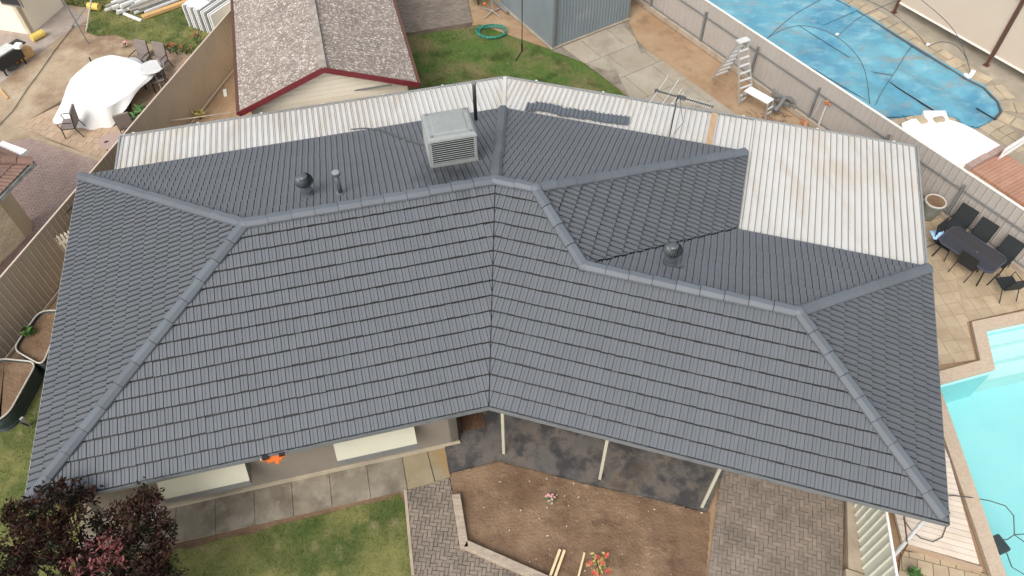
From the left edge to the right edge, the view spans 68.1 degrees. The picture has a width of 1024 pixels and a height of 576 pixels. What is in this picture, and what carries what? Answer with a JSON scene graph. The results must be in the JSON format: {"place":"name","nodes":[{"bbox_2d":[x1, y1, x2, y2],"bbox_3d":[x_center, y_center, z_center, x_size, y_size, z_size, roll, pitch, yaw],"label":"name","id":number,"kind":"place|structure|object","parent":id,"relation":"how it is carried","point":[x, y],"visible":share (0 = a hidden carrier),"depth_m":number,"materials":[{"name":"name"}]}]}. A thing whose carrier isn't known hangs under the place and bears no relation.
{"place":"outdoors","nodes":[
{"label":"outdoors","id":0,"kind":"place"},
{"bbox_2d":[0,370,81,575],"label":"side lawn","id":1,"kind":"structure","parent":0,"point":[21,482],"depth_m":19.09,"materials":[{"name":"green plant"}]},
{"bbox_2d":[0,358,43,431],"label":"raised bed","id":2,"kind":"object","parent":1,"relation":"on","point":[21,381],"visible":1,"depth_m":20.02,"materials":[{"name":"soil"}]},
{"bbox_2d":[15,310,55,372],"bbox_3d":[-13.059,1.490,21.069,1.006,0.582,1.810,-1,51,0],"label":"raised bed","id":3,"kind":"object","parent":1,"relation":"on","point":[34,348],"visible":0.66,"depth_m":20.85,"materials":[{"name":"soil"}]},
{"bbox_2d":[20,324,37,336],"bbox_3d":[-13.361,1.345,21.076,0.452,0.759,0.454,-1,51,0],"label":"seedling","id":4,"kind":"object","parent":3,"relation":"in","point":[27,331],"visible":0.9,"depth_m":20.85,"materials":[{"name":"green plant"}]},
{"bbox_2d":[0,5,86,82],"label":"neighbour concrete","id":5,"kind":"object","parent":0,"point":[56,26],"visible":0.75,"depth_m":30.98,"materials":[{"name":"beige concrete"}]},
{"bbox_2d":[0,39,26,75],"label":"barbecue","id":6,"kind":"object","parent":5,"relation":"on","point":[10,55],"visible":0.99,"depth_m":29.05,"materials":[{"name":"black metal"}]},
{"bbox_2d":[19,45,34,62],"bbox_3d":[-19.200,-9.221,29.782,0.350,0.360,0.620,22,55,17],"label":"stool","id":7,"kind":"object","parent":5,"relation":"on","point":[28,52],"visible":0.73,"depth_m":29.74,"materials":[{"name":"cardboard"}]},
{"bbox_2d":[0,0,63,33],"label":"neighbour house","id":8,"kind":"structure","parent":5,"relation":"on","point":[26,16],"depth_m":30.78,"materials":[{"name":"beige paint"}]},
{"bbox_2d":[0,0,23,7],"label":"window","id":9,"kind":"structure","parent":8,"relation":"in","point":[17,3],"depth_m":29.77,"materials":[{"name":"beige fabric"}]},
{"bbox_2d":[29,29,45,41],"bbox_3d":[-19.195,-10.225,30.646,0.300,0.300,0.553,29,57,22],"label":"bolster","id":10,"kind":"object","parent":5,"relation":"on","point":[37,35],"visible":1,"depth_m":30.56,"materials":[{"name":"yellow fabric"}]},
{"bbox_2d":[0,138,98,274],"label":"mauve paving","id":11,"kind":"structure","parent":0,"point":[42,209],"depth_m":25.43,"materials":[{"name":"brick"}]},
{"bbox_2d":[67,0,104,8],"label":"edge grass","id":12,"kind":"structure","parent":0,"point":[85,1],"depth_m":32.30,"materials":[{"name":"green plant"}]},
{"bbox_2d":[29,47,166,150],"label":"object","id":13,"kind":"object","parent":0,"point":[129,108],"visible":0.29,"depth_m":27.98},
{"bbox_2d":[99,132,121,150],"bbox_3d":[-13.739,-4.923,26.179,0.860,0.556,0.860,-1,51,0],"label":"side table","id":14,"kind":"object","parent":13,"relation":"on","point":[108,141],"visible":0.62,"depth_m":25.99,"materials":[{"name":"stone"}]},
{"bbox_2d":[129,103,145,119],"bbox_3d":[-12.949,-6.018,26.762,0.914,1.042,0.931,-35,59,-24],"label":"broadleaf plant","id":15,"kind":"object","parent":13,"relation":"on","point":[139,109],"visible":0.34,"depth_m":26.50,"materials":[{"name":"green plant"}]},
{"bbox_2d":[0,4,208,230],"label":"neighbour yard","id":16,"kind":"structure","parent":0,"point":[68,60],"depth_m":29.23,"materials":[{"name":"beige concrete"}]},
{"bbox_2d":[0,146,36,262],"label":"brick house","id":17,"kind":"structure","parent":16,"relation":"on","point":[16,223],"depth_m":22.92,"materials":[{"name":"brown brick"}]},
{"bbox_2d":[0,141,28,155],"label":"pergola beam","id":18,"kind":"structure","parent":17,"relation":"attached to","point":[16,149],"depth_m":22.99,"materials":[{"name":"white paint"}]},
{"bbox_2d":[29,135,100,160],"bbox_3d":[-15.648,-4.893,26.515,3.207,0.060,0.140,19,54,15],"label":"terrace edging","id":19,"kind":"object","parent":16,"relation":"on","point":[65,148],"visible":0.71,"depth_m":26.49,"materials":[{"name":"stone"}]},
{"bbox_2d":[18,49,190,157],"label":"peach terrace","id":20,"kind":"structure","parent":0,"point":[43,124],"depth_m":27.21,"materials":[{"name":"tile"}]},
{"bbox_2d":[57,104,84,138],"bbox_3d":[-15.548,-5.861,26.593,0.658,1.073,0.592,-7,52,-5],"label":"patio chair","id":21,"kind":"object","parent":20,"relation":"on","point":[71,122],"visible":1,"depth_m":26.52,"materials":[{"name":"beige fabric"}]},
{"bbox_2d":[53,55,153,129],"bbox_3d":[-14.926,-7.430,27.964,3.441,0.944,3.853,-1,51,0],"label":"covered table","id":22,"kind":"object","parent":20,"relation":"on","point":[106,84],"visible":0.94,"depth_m":27.32,"materials":[{"name":"white fabric"}]},
{"bbox_2d":[112,112,133,133],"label":"patio chair","id":23,"kind":"object","parent":20,"relation":"on","point":[124,120],"visible":0.74,"depth_m":26.22,"materials":[{"name":"black metal"}]},
{"bbox_2d":[128,39,152,62],"bbox_3d":[-14.217,-8.873,28.981,0.592,1.073,0.658,11,52,9],"label":"patio chair","id":24,"kind":"object","parent":20,"relation":"on","point":[142,49],"visible":0.62,"depth_m":28.94,"materials":[{"name":"brown fabric"}]},
{"bbox_2d":[139,60,167,89],"bbox_3d":[-13.285,-7.852,28.279,0.900,0.967,0.900,-1,51,0],"label":"round table","id":25,"kind":"object","parent":20,"relation":"on","point":[151,67],"visible":0.93,"depth_m":27.91,"materials":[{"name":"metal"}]},
{"bbox_2d":[149,57,168,92],"bbox_3d":[-13.244,-7.935,28.223,0.658,1.073,0.592,-25,55,-18],"label":"patio chair","id":26,"kind":"object","parent":20,"relation":"on","point":[160,78],"visible":0.77,"depth_m":28.15,"materials":[{"name":"black metal"}]},
{"bbox_2d":[146,41,173,75],"bbox_3d":[-13.489,-8.741,28.868,0.592,1.073,0.658,11,52,9],"label":"patio chair","id":27,"kind":"object","parent":20,"relation":"on","point":[159,50],"visible":0.65,"depth_m":28.84,"materials":[{"name":"brown fabric"}]},
{"bbox_2d":[86,0,208,53],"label":"neighbour lawn","id":28,"kind":"structure","parent":0,"point":[138,24],"depth_m":31.19,"materials":[{"name":"green plant"}]},
{"bbox_2d":[62,0,91,43],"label":"rotary clothesline","id":29,"kind":"object","parent":28,"relation":"on","point":[80,14],"visible":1,"depth_m":30.01,"materials":[{"name":"metal"}]},
{"bbox_2d":[104,0,178,14],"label":"aluminium stack","id":30,"kind":"object","parent":28,"relation":"on","point":[134,6],"visible":1,"depth_m":31.65,"materials":[{"name":"white paint"}]},
{"bbox_2d":[141,0,186,19],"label":"timber plank","id":31,"kind":"object","parent":28,"relation":"on","point":[162,10],"visible":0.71,"depth_m":31.77,"materials":[{"name":"yellow wood"}]},
{"bbox_2d":[181,0,230,32],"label":"wrapped bundle","id":32,"kind":"object","parent":28,"relation":"on","point":[207,16],"visible":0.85,"depth_m":30.46,"materials":[{"name":"white paint"}]},
{"bbox_2d":[193,72,239,123],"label":"ground","id":33,"kind":"structure","parent":0,"point":[221,103],"depth_m":27.95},
{"bbox_2d":[75,457,406,575],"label":"front path","id":34,"kind":"structure","parent":0,"point":[243,510],"depth_m":18.37,"materials":[{"name":"concrete"}]},
{"bbox_2d":[150,491,404,553],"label":"lawn edge soil","id":35,"kind":"structure","parent":0,"point":[194,543],"depth_m":18.02,"materials":[{"name":"brown soil"}]},
{"bbox_2d":[151,493,410,575],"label":"front lawn","id":36,"kind":"structure","parent":0,"point":[281,546],"depth_m":17.67,"materials":[{"name":"green plant"}]},
{"bbox_2d":[0,475,189,575],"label":"plum tree","id":37,"kind":"object","parent":36,"relation":"on","point":[27,560],"visible":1,"depth_m":15.25,"materials":[{"name":"purple plant"}]},
{"bbox_2d":[404,490,413,575],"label":"path edging","id":38,"kind":"object","parent":36,"relation":"on","point":[409,534],"visible":1,"depth_m":17.83,"materials":[{"name":"concrete"}]},
{"bbox_2d":[403,448,449,489],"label":"rust stained path","id":39,"kind":"structure","parent":0,"point":[418,470],"depth_m":18.88,"materials":[{"name":"concrete"}]},
{"bbox_2d":[393,0,471,35],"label":"back paving","id":40,"kind":"structure","parent":0,"point":[459,12],"depth_m":31.59,"materials":[{"name":"grey concrete"}]},
{"bbox_2d":[407,478,469,575],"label":"brick pathway","id":41,"kind":"structure","parent":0,"point":[435,533],"depth_m":17.83,"materials":[{"name":"brick"}]},
{"bbox_2d":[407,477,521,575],"bbox_3d":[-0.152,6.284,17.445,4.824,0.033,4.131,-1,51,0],"label":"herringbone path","id":42,"kind":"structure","parent":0,"point":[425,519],"depth_m":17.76,"materials":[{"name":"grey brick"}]},
{"bbox_2d":[403,24,625,95],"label":"back lawn","id":43,"kind":"structure","parent":0,"point":[531,70],"depth_m":29.52,"materials":[{"name":"green plant"}]},
{"bbox_2d":[475,24,506,38],"bbox_3d":[-0.838,-10.383,30.664,1.285,0.136,1.032,-1,51,0],"label":"hose coil","id":44,"kind":"object","parent":43,"relation":"on","point":[488,26],"visible":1,"depth_m":30.72,"materials":[{"name":"teal rubber"}]},
{"bbox_2d":[10,0,1023,575],"bbox_3d":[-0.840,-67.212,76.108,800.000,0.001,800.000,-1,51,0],"label":"ground","id":45,"kind":"structure","parent":0,"point":[692,62],"depth_m":29.12,"materials":[{"name":"beige concrete"}]},
{"bbox_2d":[0,9,235,358],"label":"steel fence","id":46,"kind":"object","parent":45,"relation":"on","point":[30,277],"visible":0.44,"depth_m":22.49,"materials":[{"name":"beige metal"}]},
{"bbox_2d":[55,230,68,251],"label":"picket gate","id":47,"kind":"structure","parent":46,"relation":"attached to","point":[60,242],"depth_m":22.16,"materials":[{"name":"white wood"}]},
{"bbox_2d":[230,0,420,115],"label":"garage","id":48,"kind":"structure","parent":45,"relation":"on","point":[289,54],"depth_m":25.32,"materials":[{"name":"red paint"}]},
{"bbox_2d":[24,105,949,526],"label":"house","id":49,"kind":"structure","parent":45,"relation":"on","point":[222,321],"depth_m":17.57,"materials":[{"name":"tile"}]},
{"bbox_2d":[260,450,286,464],"bbox_3d":[-5.184,3.705,16.471,0.579,0.170,0.243,-12,52,-9],"label":"ladder bracket","id":50,"kind":"object","parent":49,"relation":"attached to","point":[276,459],"visible":1,"depth_m":16.46,"materials":[{"name":"orange plastic"}]},
{"bbox_2d":[294,172,316,200],"bbox_3d":[-5.188,-2.538,19.028,0.500,0.812,0.475,-11,52,-8],"label":"roof vent","id":51,"kind":"object","parent":49,"relation":"on","point":[303,181],"visible":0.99,"depth_m":18.81,"materials":[{"name":"metal"}]},
{"bbox_2d":[331,169,344,195],"bbox_3d":[-4.325,-2.582,18.873,0.340,0.855,0.340,-1,51,0],"label":"vent pipe","id":52,"kind":"object","parent":49,"relation":"on","point":[335,173],"visible":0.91,"depth_m":18.73,"materials":[{"name":"metal"}]},
{"bbox_2d":[351,127,424,145],"bbox_3d":[-3.573,-4.557,22.409,3.145,0.939,0.409,29,57,22],"label":"power cable","id":53,"kind":"object","parent":49,"relation":"on","point":[389,134],"visible":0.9,"depth_m":22.54,"materials":[{"name":"black rubber"}]},
{"bbox_2d":[420,107,478,167],"bbox_3d":[-1.648,-3.862,20.158,1.293,1.400,1.153,-11,52,-8],"label":"evaporative cooler","id":54,"kind":"object","parent":49,"relation":"on","point":[450,137],"visible":1,"depth_m":19.65,"materials":[{"name":"plastic"}]},
{"bbox_2d":[471,81,479,120],"bbox_3d":[-1.101,-5.477,22.480,0.260,1.510,0.253,-1,51,0],"label":"flue pipe","id":55,"kind":"object","parent":49,"relation":"attached to","point":[473,83],"visible":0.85,"depth_m":22.35,"materials":[{"name":"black metal"}]},
{"bbox_2d":[663,241,682,268],"bbox_3d":[3.846,-0.777,18.271,0.500,0.812,0.475,-11,52,-8],"label":"roof vent","id":56,"kind":"object","parent":49,"relation":"on","point":[673,251],"visible":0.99,"depth_m":18.08,"materials":[{"name":"metal"}]},
{"bbox_2d":[647,76,713,136],"bbox_3d":[4.775,-5.210,22.466,1.891,1.670,1.578,-1,51,0],"label":"tv antenna","id":57,"kind":"object","parent":49,"relation":"attached to","point":[681,98],"visible":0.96,"depth_m":21.76,"materials":[{"name":"metal"}]},
{"bbox_2d":[898,516,907,561],"bbox_3d":[8.425,5.362,16.355,0.566,1.620,0.358,25,56,19],"label":"drain pipe","id":58,"kind":"object","parent":49,"relation":"attached to","point":[906,539],"visible":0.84,"depth_m":16.54,"materials":[{"name":"grey paint"}]},
{"bbox_2d":[895,521,924,556],"bbox_3d":[8.811,5.494,16.753,1.458,0.090,0.090,-34,59,-24],"label":"white pipe","id":59,"kind":"object","parent":58,"relation":"attached to","point":[913,532],"visible":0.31,"depth_m":16.71,"materials":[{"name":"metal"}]},
{"bbox_2d":[499,0,630,50],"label":"metal shed","id":60,"kind":"structure","parent":45,"relation":"on","point":[551,25],"depth_m":30.04,"materials":[{"name":"grey metal"}]},
{"bbox_2d":[450,462,709,575],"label":"soil bed","id":61,"kind":"object","parent":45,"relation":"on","point":[598,529],"visible":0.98,"depth_m":17.89,"materials":[{"name":"brown soil"}]},
{"bbox_2d":[452,493,467,549],"bbox_3d":[-1.225,5.542,17.966,0.200,0.200,1.327,-9,52,-6],"label":"timber sleeper","id":62,"kind":"object","parent":61,"relation":"on","point":[460,521],"visible":0.91,"depth_m":17.88,"materials":[{"name":"beige wood"}]},
{"bbox_2d":[464,540,547,575],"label":"timber sleeper","id":63,"kind":"object","parent":61,"relation":"on","point":[497,559],"visible":0.92,"depth_m":17.30,"materials":[{"name":"beige wood"}]},
{"bbox_2d":[585,552,611,575],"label":"red leaved plant","id":64,"kind":"object","parent":61,"relation":"on","point":[601,562],"visible":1,"depth_m":17.17,"materials":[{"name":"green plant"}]},
{"bbox_2d":[711,36,753,102],"bbox_3d":[8.151,-8.143,27.441,0.877,2.318,1.709,-23,55,-17],"label":"step ladder","id":65,"kind":"object","parent":45,"relation":"on","point":[745,40],"visible":0.98,"depth_m":27.21,"materials":[{"name":"metal"}]},
{"bbox_2d":[737,86,773,119],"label":"work platform","id":66,"kind":"structure","parent":45,"relation":"on","point":[759,95],"depth_m":26.98,"materials":[{"name":"white paint"}]},
{"bbox_2d":[708,470,844,575],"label":"driveway pavers","id":67,"kind":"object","parent":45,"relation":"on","point":[820,531],"visible":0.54,"depth_m":17.81,"materials":[{"name":"brown brick"}]},
{"bbox_2d":[768,88,796,112],"bbox_3d":[9.863,-6.783,27.431,1.562,0.533,0.957,-13,53,-10],"label":"scrap pile","id":68,"kind":"object","parent":45,"relation":"on","point":[782,99],"visible":0.86,"depth_m":27.27,"materials":[{"name":"grey metal"}]},
{"bbox_2d":[633,0,1023,275],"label":"fence kerb","id":69,"kind":"structure","parent":45,"relation":"on","point":[1019,269],"depth_m":28.84,"materials":[{"name":"concrete"}]},
{"bbox_2d":[643,0,1023,267],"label":"steel fence","id":70,"kind":"object","parent":69,"relation":"on","point":[718,30],"visible":0.77,"depth_m":25.97,"materials":[{"name":"beige metal"}]},
{"bbox_2d":[843,501,864,575],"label":"driveway kerb","id":71,"kind":"structure","parent":45,"relation":"on","point":[854,563],"depth_m":17.49,"materials":[{"name":"concrete"}]},
{"bbox_2d":[853,504,898,575],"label":"steel fence","id":72,"kind":"object","parent":71,"relation":"on","point":[876,549],"visible":0.74,"depth_m":16.62,"materials":[{"name":"beige metal"}]},
{"bbox_2d":[893,449,978,564],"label":"timber deck","id":73,"kind":"structure","parent":45,"relation":"on","point":[956,541],"depth_m":17.70,"materials":[{"name":"beige wood"}]},
{"bbox_2d":[926,171,1023,359],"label":"terrace bed","id":74,"kind":"object","parent":45,"relation":"on","point":[941,219],"visible":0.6,"depth_m":22.42,"materials":[{"name":"stone"}]},
{"bbox_2d":[964,144,1005,171],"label":"edging blocks","id":75,"kind":"structure","parent":74,"relation":"on","point":[981,159],"depth_m":25.49,"materials":[{"name":"brick"}]},
{"bbox_2d":[940,324,1023,575],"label":"pool basin","id":76,"kind":"object","parent":45,"relation":"in","point":[988,424],"visible":0.44,"depth_m":20.61,"materials":[{"name":"teal paint"}]},
{"bbox_2d":[940,311,1023,575],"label":"pool coping","id":77,"kind":"object","parent":76,"relation":"on","point":[988,549],"visible":0.76,"depth_m":19.09,"materials":[{"name":"beige stone"}]},
{"bbox_2d":[974,328,1023,391],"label":"pool steps","id":78,"kind":"structure","parent":76,"relation":"on","point":[1007,350],"depth_m":21.52,"materials":[{"name":"paint"}]},
{"label":"pool water","id":79,"kind":"structure","parent":76,"relation":"in","visible":0},
{"bbox_2d":[948,495,1023,574],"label":"pool cleaner","id":80,"kind":"object","parent":79,"relation":"in","point":[1002,546],"visible":0.83,"depth_m":17.81,"materials":[{"name":"grey plastic"}]},
{"bbox_2d":[445,410,723,511],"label":"veranda floor","id":81,"kind":"structure","parent":0,"point":[554,451],"depth_m":18.92,"materials":[{"name":"concrete"}]},
{"bbox_2d":[459,413,485,431],"bbox_3d":[-1.026,3.470,19.605,0.620,0.020,0.420,-11,52,-8],"label":"doormat","id":82,"kind":"object","parent":81,"relation":"on","point":[471,422],"visible":1,"depth_m":19.59,"materials":[{"name":"brown fabric"}]},
{"bbox_2d":[553,21,713,108],"bbox_3d":[5.679,-6.763,27.793,3.911,0.001,10.223,-25,55,-18],"label":"drive bed","id":83,"kind":"object","parent":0,"point":[612,77],"visible":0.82,"depth_m":29.09,"materials":[{"name":"concrete"}]},
{"bbox_2d":[562,24,741,119],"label":"concrete drive","id":84,"kind":"structure","parent":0,"point":[648,78],"depth_m":29.14,"materials":[{"name":"beige concrete"}]},
{"bbox_2d":[842,0,1023,152],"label":"stone paving","id":85,"kind":"structure","parent":0,"point":[1000,92],"depth_m":28.41,"materials":[{"name":"beige stone"}]},
{"bbox_2d":[887,114,988,127],"bbox_3d":[12.401,-10.082,30.384,5.458,0.001,13.998,-26,56,-19],"label":"cover base","id":86,"kind":"object","parent":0,"point":[947,115],"visible":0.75,"depth_m":27.19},
{"bbox_2d":[708,0,1003,126],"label":"pool cover","id":87,"kind":"object","parent":86,"relation":"on","point":[920,81],"visible":0.82,"depth_m":29.30,"materials":[{"name":"blue plastic"}]},
{"bbox_2d":[767,25,869,103],"bbox_3d":[11.962,-8.669,28.529,1.400,1.092,4.722,-35,59,-24],"label":"pipe hoop","id":88,"kind":"object","parent":87,"relation":"on","point":[841,40],"visible":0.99,"depth_m":28.54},
{"bbox_2d":[898,551,987,575],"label":"terrace","id":89,"kind":"structure","parent":0,"point":[928,568],"depth_m":17.27,"materials":[{"name":"stone"}]},
{"bbox_2d":[906,565,923,575],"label":"strappy plant","id":90,"kind":"object","parent":89,"relation":"on","point":[914,571],"visible":1,"depth_m":16.95,"materials":[{"name":"green plant"}]},
{"bbox_2d":[903,544,982,572],"bbox_3d":[9.858,6.191,17.390,1.715,0.110,0.100,15,53,12],"label":"deck step","id":91,"kind":"object","parent":89,"relation":"on","point":[914,549],"visible":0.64,"depth_m":17.34,"materials":[{"name":"beige wood"}]},
{"bbox_2d":[865,0,1023,164],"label":"side concrete","id":92,"kind":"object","parent":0,"point":[1010,79],"visible":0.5,"depth_m":29.78,"materials":[{"name":"beige concrete"}]},
{"bbox_2d":[900,111,999,167],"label":"white deck","id":93,"kind":"structure","parent":92,"relation":"on","point":[960,144],"depth_m":26.21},
{"bbox_2d":[891,0,1023,72],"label":"outdoor blinds","id":94,"kind":"object","parent":92,"relation":"on","point":[984,25],"visible":0.99,"depth_m":28.62,"materials":[{"name":"beige fabric"}]},
{"bbox_2d":[971,154,1023,206],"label":"red brown deck","id":95,"kind":"structure","parent":92,"relation":"on","point":[1004,175],"depth_m":25.17,"materials":[{"name":"red wood"}]},
{"bbox_2d":[998,136,1023,158],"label":"picket fence","id":96,"kind":"object","parent":92,"relation":"on","point":[1012,147],"visible":1,"depth_m":25.63,"materials":[{"name":"white paint"}]},
{"bbox_2d":[925,215,1023,364],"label":"pool terrace","id":97,"kind":"structure","parent":0,"point":[956,308],"depth_m":22.04,"materials":[{"name":"stone"}]},
{"bbox_2d":[923,194,946,220],"bbox_3d":[13.204,-2.489,23.843,0.660,0.733,0.655,-1,51,0],"label":"planter pot","id":98,"kind":"object","parent":97,"relation":"on","point":[934,205],"visible":0.95,"depth_m":23.60,"materials":[{"name":"ceramic"}]},
{"bbox_2d":[927,217,953,261],"bbox_3d":[13.087,-1.460,22.828,0.568,1.030,0.716,-31,58,-22],"label":"sling chair","id":99,"kind":"object","parent":97,"relation":"on","point":[941,226],"visible":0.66,"depth_m":22.75,"materials":[{"name":"black metal"}]},
{"bbox_2d":[946,202,979,230],"bbox_3d":[13.658,-1.963,23.222,0.716,1.030,0.568,-31,58,-22],"label":"sling chair","id":100,"kind":"object","parent":97,"relation":"on","point":[964,216],"visible":0.64,"depth_m":23.20,"materials":[{"name":"black fabric"}]},
{"bbox_2d":[948,249,979,282],"bbox_3d":[13.485,-0.791,22.290,0.716,1.030,0.568,-31,58,-22],"label":"sling chair","id":101,"kind":"object","parent":97,"relation":"on","point":[967,260],"visible":0.9,"depth_m":22.05,"materials":[{"name":"black fabric"}]},
{"bbox_2d":[932,226,1006,285],"bbox_3d":[13.590,-0.929,22.620,0.995,0.723,1.755,-31,58,-22],"label":"outdoor table","id":102,"kind":"object","parent":97,"relation":"on","point":[956,240],"visible":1,"depth_m":22.38,"materials":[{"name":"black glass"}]},
{"bbox_2d":[968,216,999,242],"bbox_3d":[14.030,-1.500,22.850,0.716,1.030,0.568,-31,58,-22],"label":"sling chair","id":103,"kind":"object","parent":97,"relation":"on","point":[984,229],"visible":0.51,"depth_m":22.79,"materials":[{"name":"black fabric"}]},
{"bbox_2d":[987,271,1023,303],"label":"sling chair","id":104,"kind":"object","parent":97,"relation":"on","point":[1008,283],"visible":1,"depth_m":21.84,"materials":[{"name":"black fabric"}]},
{"bbox_2d":[995,234,1023,277],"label":"sling chair","id":105,"kind":"object","parent":97,"relation":"on","point":[1010,247],"visible":0.59,"depth_m":22.32,"materials":[{"name":"black fabric"}]},
{"label":"patio slab","id":106,"kind":"structure","parent":0,"visible":0},
{"bbox_2d":[114,76,927,264],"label":"patio roof","id":107,"kind":"structure","parent":106,"relation":"on","point":[851,192],"depth_m":23.00,"materials":[{"name":"metal"}]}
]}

